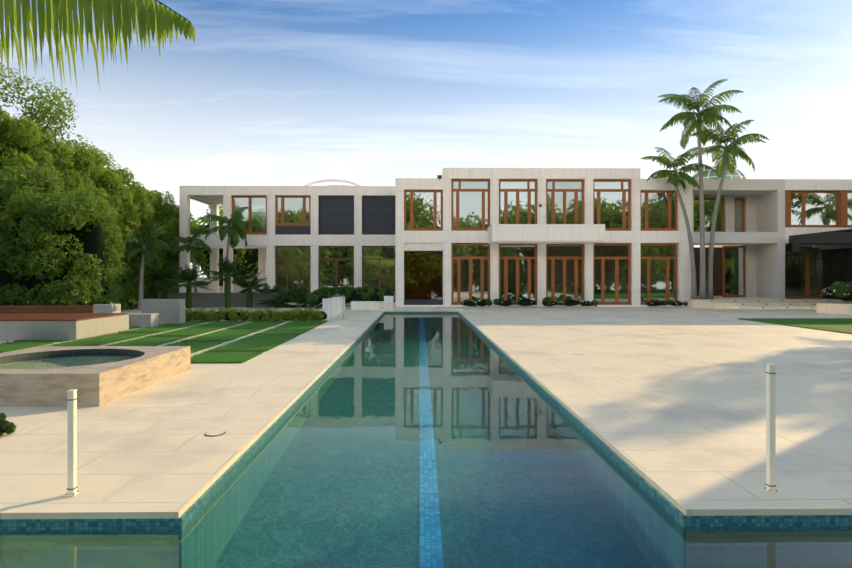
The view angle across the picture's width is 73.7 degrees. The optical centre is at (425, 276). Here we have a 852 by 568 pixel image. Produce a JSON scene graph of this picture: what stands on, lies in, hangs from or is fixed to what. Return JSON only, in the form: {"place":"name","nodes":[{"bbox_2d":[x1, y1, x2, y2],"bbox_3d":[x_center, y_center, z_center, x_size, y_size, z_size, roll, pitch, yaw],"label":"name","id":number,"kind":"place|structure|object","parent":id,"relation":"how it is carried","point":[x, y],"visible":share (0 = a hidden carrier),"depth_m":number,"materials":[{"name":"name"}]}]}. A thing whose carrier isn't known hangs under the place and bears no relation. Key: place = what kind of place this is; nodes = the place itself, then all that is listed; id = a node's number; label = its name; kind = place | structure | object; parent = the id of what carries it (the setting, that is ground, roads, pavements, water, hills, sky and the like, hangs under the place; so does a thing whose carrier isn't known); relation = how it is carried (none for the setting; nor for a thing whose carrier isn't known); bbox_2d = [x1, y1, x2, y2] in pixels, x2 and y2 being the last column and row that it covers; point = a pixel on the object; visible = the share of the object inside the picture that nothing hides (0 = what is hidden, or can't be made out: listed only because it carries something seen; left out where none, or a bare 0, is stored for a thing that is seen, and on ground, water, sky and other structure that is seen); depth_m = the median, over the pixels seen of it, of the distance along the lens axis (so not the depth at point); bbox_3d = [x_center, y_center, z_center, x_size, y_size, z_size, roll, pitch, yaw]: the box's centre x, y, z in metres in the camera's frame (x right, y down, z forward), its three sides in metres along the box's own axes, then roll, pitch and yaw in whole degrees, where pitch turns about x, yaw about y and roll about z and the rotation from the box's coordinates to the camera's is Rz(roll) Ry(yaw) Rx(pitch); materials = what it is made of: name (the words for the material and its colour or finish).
{"place":"outdoors","nodes":[
{"label":"outdoors","id":0,"kind":"place"},
{"bbox_2d":[0,305,128,320],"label":"wooden deck","id":1,"kind":"structure","parent":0,"point":[45,312],"depth_m":17.30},
{"bbox_2d":[0,0,194,90],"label":"palm frond","id":2,"kind":"object","parent":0,"point":[162,21],"visible":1,"depth_m":4.72,"materials":[{"name":"green plant"}]},
{"bbox_2d":[188,205,222,233],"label":"tree","id":3,"kind":"object","parent":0,"point":[210,218],"visible":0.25,"depth_m":34.49,"materials":[{"name":"green plant"}]},
{"bbox_2d":[191,277,257,292],"bbox_3d":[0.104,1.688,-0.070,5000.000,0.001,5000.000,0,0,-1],"label":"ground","id":4,"kind":"structure","parent":0,"point":[236,289],"depth_m":82.89,"materials":[{"name":"grey concrete"}]},
{"bbox_2d":[0,313,851,567],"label":"pool water","id":5,"kind":"structure","parent":0,"point":[424,440],"depth_m":4.56,"materials":[{"name":"teal liquid"}]},
{"bbox_2d":[0,304,851,518],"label":"deck paving","id":6,"kind":"structure","parent":0,"point":[669,403],"depth_m":7.00,"materials":[{"name":"stone"}]},
{"bbox_2d":[0,412,16,434],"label":"shrub","id":7,"kind":"object","parent":6,"relation":"on","point":[7,427],"visible":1,"depth_m":5.96,"materials":[{"name":"green plant"}]},
{"bbox_2d":[0,62,95,302],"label":"hedge tree","id":8,"kind":"object","parent":6,"relation":"on","point":[58,112],"visible":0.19,"depth_m":23.84,"materials":[{"name":"green plant"}]},
{"bbox_2d":[3,112,104,189],"bbox_3d":[-18.479,-2.401,26.879,6.257,10.719,7.242,0,0,-1],"label":"hedge tree","id":9,"kind":"object","parent":6,"relation":"on","point":[68,141],"depth_m":26.87,"materials":[{"name":"green plant"}]},
{"bbox_2d":[0,162,127,304],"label":"tree","id":10,"kind":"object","parent":6,"relation":"on","point":[48,255],"visible":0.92,"depth_m":19.46,"materials":[{"name":"green plant"}]},
{"bbox_2d":[65,389,78,495],"bbox_3d":[-2.689,1.256,4.317,0.072,0.796,0.072,0,0,-1],"label":"bollard light","id":11,"kind":"object","parent":6,"relation":"on","point":[72,398],"visible":0.98,"depth_m":4.29,"materials":[{"name":"beige plastic"}]},
{"bbox_2d":[0,299,184,339],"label":"wall","id":12,"kind":"structure","parent":6,"relation":"on","point":[154,312],"depth_m":16.20,"materials":[{"name":"white concrete"}]},
{"bbox_2d":[0,298,136,305],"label":"shrubs","id":13,"kind":"object","parent":12,"relation":"on","point":[9,301],"depth_m":18.44,"materials":[{"name":"green plant"}]},
{"bbox_2d":[0,346,190,406],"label":"hot tub surround","id":14,"kind":"object","parent":6,"relation":"on","point":[99,384],"visible":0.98,"depth_m":7.52,"materials":[{"name":"beige stone"}]},
{"bbox_2d":[0,349,144,360],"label":"spa basin tile","id":15,"kind":"object","parent":14,"relation":"in","point":[35,354],"visible":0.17,"depth_m":9.60,"materials":[{"name":"tile"}]},
{"bbox_2d":[0,353,141,368],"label":"spa water","id":16,"kind":"structure","parent":15,"relation":"in","point":[62,360],"depth_m":8.89,"materials":[{"name":"teal liquid"}]},
{"bbox_2d":[0,105,193,310],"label":"tree","id":17,"kind":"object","parent":6,"relation":"on","point":[145,207],"visible":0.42,"depth_m":27.89,"materials":[{"name":"green plant"}]},
{"bbox_2d":[86,148,127,290],"bbox_3d":[-18.552,-1.864,29.699,6.028,9.662,6.694,0,0,-1],"label":"hedge tree","id":18,"kind":"object","parent":6,"relation":"on","point":[107,161],"depth_m":29.85,"materials":[{"name":"green plant"}]},
{"bbox_2d":[119,186,158,306],"bbox_3d":[-18.528,-1.506,32.057,5.809,9.163,5.965,0,0,31],"label":"hedge tree","id":19,"kind":"object","parent":6,"relation":"on","point":[138,235],"depth_m":31.19,"materials":[{"name":"green plant"}]},
{"bbox_2d":[119,224,173,309],"bbox_3d":[-14.309,-0.483,28.822,2.800,4.384,2.623,0,0,-23],"label":"garden palm","id":20,"kind":"object","parent":6,"relation":"on","point":[150,254],"visible":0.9,"depth_m":28.68,"materials":[{"name":"green plant"}]},
{"bbox_2d":[143,262,183,298],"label":"fan palm","id":21,"kind":"object","parent":6,"relation":"on","point":[160,280],"visible":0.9,"depth_m":30.34,"materials":[{"name":"green plant"}]},
{"bbox_2d":[163,263,213,307],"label":"fan palm","id":22,"kind":"object","parent":6,"relation":"on","point":[189,276],"visible":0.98,"depth_m":29.94,"materials":[{"name":"green plant"}]},
{"bbox_2d":[166,227,211,292],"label":"garden palm","id":23,"kind":"object","parent":6,"relation":"on","point":[196,252],"visible":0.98,"depth_m":32.50,"materials":[{"name":"green plant"}]},
{"bbox_2d":[158,293,278,306],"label":"wall","id":24,"kind":"structure","parent":6,"relation":"on","point":[213,299],"depth_m":31.09,"materials":[{"name":"concrete"}]},
{"bbox_2d":[190,205,257,285],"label":"tree","id":25,"kind":"object","parent":6,"relation":"on","point":[249,256],"visible":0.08,"depth_m":43.80,"materials":[{"name":"green plant"}]},
{"bbox_2d":[201,255,249,307],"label":"fan palm","id":26,"kind":"object","parent":6,"relation":"on","point":[228,267],"visible":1,"depth_m":30.17,"materials":[{"name":"green plant"}]},
{"bbox_2d":[198,207,262,292],"bbox_3d":[-10.976,-0.962,32.081,3.111,5.942,2.925,0,0,-36],"label":"garden palm","id":27,"kind":"object","parent":6,"relation":"on","point":[233,241],"visible":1,"depth_m":31.93,"materials":[{"name":"green plant"}]},
{"bbox_2d":[231,270,271,307],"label":"fan palm","id":28,"kind":"object","parent":6,"relation":"on","point":[243,283],"visible":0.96,"depth_m":30.70,"materials":[{"name":"green plant"}]},
{"bbox_2d":[185,306,327,321],"bbox_3d":[-7.172,1.406,21.364,6.890,0.686,0.783,0,0,-1],"label":"hedge","id":29,"kind":"object","parent":6,"relation":"on","point":[232,314],"visible":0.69,"depth_m":21.16,"materials":[{"name":"green plant"}]},
{"bbox_2d":[252,283,279,292],"bbox_3d":[-8.944,1.102,32.186,2.188,1.612,2.136,0,0,-1],"label":"shrub","id":30,"kind":"object","parent":6,"relation":"on","point":[269,289],"visible":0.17,"depth_m":31.89,"materials":[{"name":"green plant"}]},
{"bbox_2d":[258,287,298,307],"bbox_3d":[-7.890,1.235,30.786,2.485,1.618,2.458,0,0,41],"label":"shrub","id":31,"kind":"object","parent":6,"relation":"on","point":[282,298],"visible":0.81,"depth_m":30.68,"materials":[{"name":"green plant"}]},
{"bbox_2d":[215,296,392,318],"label":"stair posts and planters","id":32,"kind":"object","parent":6,"relation":"on","point":[332,307],"visible":0.79,"depth_m":28.16,"materials":[{"name":"white concrete"}]},
{"bbox_2d":[313,294,343,318],"bbox_3d":[-3.967,1.164,22.383,1.440,0.988,0.040,0,0,-1],"label":"stair handrail","id":33,"kind":"object","parent":32,"relation":"attached to","point":[343,304],"visible":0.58,"depth_m":22.38,"materials":[{"name":"silver metal"}]},
{"bbox_2d":[356,291,385,300],"bbox_3d":[-2.805,0.968,28.865,1.544,0.535,0.784,0,0,-1],"label":"shrub","id":34,"kind":"object","parent":32,"relation":"on","point":[365,296],"visible":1,"depth_m":28.77,"materials":[{"name":"green plant"}]},
{"bbox_2d":[287,285,320,308],"bbox_3d":[-6.452,1.198,30.711,2.299,1.504,2.474,0,0,-40],"label":"shrub","id":35,"kind":"object","parent":6,"relation":"on","point":[302,298],"visible":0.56,"depth_m":30.59,"materials":[{"name":"green plant"}]},
{"bbox_2d":[260,285,386,305],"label":"garden shrubs","id":36,"kind":"object","parent":6,"relation":"on","point":[349,293],"visible":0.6,"depth_m":31.70,"materials":[{"name":"green plant"}]},
{"bbox_2d":[312,290,338,307],"bbox_3d":[-5.565,1.315,31.376,2.058,1.205,1.660,0,0,-33],"label":"shrub","id":37,"kind":"object","parent":6,"relation":"on","point":[325,293],"visible":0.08,"depth_m":31.12,"materials":[{"name":"green plant"}]},
{"bbox_2d":[287,286,375,303],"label":"shrubs","id":38,"kind":"object","parent":6,"relation":"on","point":[331,290],"visible":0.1,"depth_m":33.29,"materials":[{"name":"green plant"}]},
{"bbox_2d":[206,344,579,434],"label":"deck drain covers","id":39,"kind":"object","parent":6,"relation":"on","point":[215,433],"visible":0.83,"depth_m":6.02,"materials":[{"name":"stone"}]},
{"bbox_2d":[379,308,462,310],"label":"pool end slab","id":40,"kind":"structure","parent":6,"relation":"on","point":[425,309],"depth_m":27.89,"materials":[{"name":"beige stone"}]},
{"bbox_2d":[0,317,851,363],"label":"lawn","id":41,"kind":"structure","parent":6,"relation":"on","point":[252,343],"depth_m":15.70,"materials":[{"name":"green plant"}]},
{"bbox_2d":[458,297,492,306],"bbox_3d":[2.691,1.368,30.952,1.906,0.568,0.747,0,0,-1],"label":"shrub","id":42,"kind":"object","parent":6,"relation":"on","point":[476,301],"visible":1,"depth_m":30.78,"materials":[{"name":"green plant"}]},
{"bbox_2d":[179,168,851,306],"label":"building facade","id":43,"kind":"structure","parent":6,"relation":"on","point":[541,233],"depth_m":31.57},
{"bbox_2d":[304,179,360,185],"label":"roof arch and vents","id":44,"kind":"structure","parent":43,"relation":"on","point":[332,180],"depth_m":37.31,"materials":[{"name":"white metal"}]},
{"bbox_2d":[275,246,395,302],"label":"walnut frames","id":45,"kind":"structure","parent":43,"relation":"in","point":[299,259],"depth_m":34.57,"materials":[{"name":"brown wood"}]},
{"bbox_2d":[275,196,442,304],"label":"dark wall panels","id":46,"kind":"object","parent":43,"relation":"attached to","point":[370,205],"visible":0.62,"depth_m":34.62,"materials":[{"name":"grey metal"}]},
{"bbox_2d":[320,204,395,224],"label":"louvers","id":47,"kind":"object","parent":46,"relation":"attached to","point":[353,214],"visible":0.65,"depth_m":34.61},
{"bbox_2d":[405,252,441,299],"bbox_3d":[-0.144,-0.091,31.740,2.070,2.740,0.020,0,0,-1],"label":"window","id":48,"kind":"structure","parent":43,"relation":"in","point":[423,275],"depth_m":31.73,"materials":[{"name":"clear glass"}]},
{"bbox_2d":[232,179,851,304],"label":"window frames","id":49,"kind":"structure","parent":43,"relation":"in","point":[841,208],"depth_m":31.76,"materials":[{"name":"brown wood"}]},
{"bbox_2d":[234,181,851,301],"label":"window glass","id":50,"kind":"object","parent":49,"relation":"in","point":[820,208],"depth_m":31.83,"materials":[{"name":"clear glass"}]},
{"bbox_2d":[493,296,598,306],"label":"flowering shrubs","id":51,"kind":"object","parent":6,"relation":"on","point":[545,301],"visible":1,"depth_m":30.87,"materials":[{"name":"green plant"}]},
{"bbox_2d":[643,299,687,305],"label":"flowering shrubs","id":52,"kind":"object","parent":6,"relation":"on","point":[652,302],"visible":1,"depth_m":30.99,"materials":[{"name":"green plant"}]},
{"bbox_2d":[683,296,851,308],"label":"steps","id":53,"kind":"structure","parent":6,"relation":"on","point":[719,302],"depth_m":30.02,"materials":[{"name":"stone"}]},
{"bbox_2d":[641,147,714,298],"bbox_3d":[13.540,-2.940,30.866,3.823,8.398,3.236,0,0,-36],"label":"tall palm","id":54,"kind":"object","parent":53,"relation":"on","point":[674,177],"visible":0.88,"depth_m":30.77,"materials":[{"name":"green plant"}]},
{"bbox_2d":[658,79,743,299],"bbox_3d":[14.655,-4.746,30.564,4.375,12.009,4.201,0,0,-1],"label":"tall palm","id":55,"kind":"object","parent":53,"relation":"on","point":[707,115],"visible":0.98,"depth_m":30.50,"materials":[{"name":"green plant"}]},
{"bbox_2d":[688,120,768,298],"bbox_3d":[16.166,-3.673,30.587,3.967,9.864,3.784,0,0,30],"label":"tall palm","id":56,"kind":"object","parent":53,"relation":"on","point":[724,166],"visible":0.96,"depth_m":30.64,"materials":[{"name":"green plant"}]},
{"bbox_2d":[789,229,851,299],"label":"pavilion","id":57,"kind":"structure","parent":53,"relation":"on","point":[835,247],"depth_m":30.12,"materials":[{"name":"grey metal"}]},
{"bbox_2d":[764,363,777,492],"bbox_3d":[2.660,1.161,4.381,0.072,0.986,0.072,0,0,-1],"label":"bollard light","id":58,"kind":"object","parent":6,"relation":"on","point":[770,372],"visible":0.98,"depth_m":4.36,"materials":[{"name":"beige plastic"}]},
{"bbox_2d":[817,303,851,313],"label":"wall","id":59,"kind":"structure","parent":6,"relation":"on","point":[837,308],"depth_m":25.46,"materials":[{"name":"stone"}]},
{"bbox_2d":[821,281,851,300],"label":"flowering bush","id":60,"kind":"object","parent":59,"relation":"in","point":[841,290],"visible":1,"depth_m":25.85,"materials":[{"name":"green plant"}]},
{"bbox_2d":[0,312,851,529],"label":"pool tile band","id":61,"kind":"object","parent":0,"point":[207,495],"visible":0.4,"depth_m":4.06,"materials":[{"name":"teal tile"}]},
{"bbox_2d":[0,0,851,276],"label":"sky","id":62,"kind":"structure","parent":0,"point":[265,92],"materials":[{"name":"blue"}]},
{"bbox_2d":[266,170,742,299],"bbox_3d":[17.999,-2.179,37.878,55.600,7.716,11.940,0,0,-1],"label":"building interior","id":63,"kind":"object","parent":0,"point":[717,272],"depth_m":36.35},
{"bbox_2d":[692,166,746,178],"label":"dome skylight ribs","id":64,"kind":"object","parent":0,"point":[739,175],"visible":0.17,"depth_m":35.07,"materials":[{"name":"white metal"}]},
{"bbox_2d":[693,166,745,178],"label":"dome","id":65,"kind":"structure","parent":64,"relation":"in","point":[712,173],"depth_m":35.01,"materials":[{"name":"clear glass"}]},
{"bbox_2d":[692,179,784,298],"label":"wall","id":66,"kind":"structure","parent":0,"point":[761,238],"depth_m":32.14,"materials":[{"name":"white paint"}]}
]}

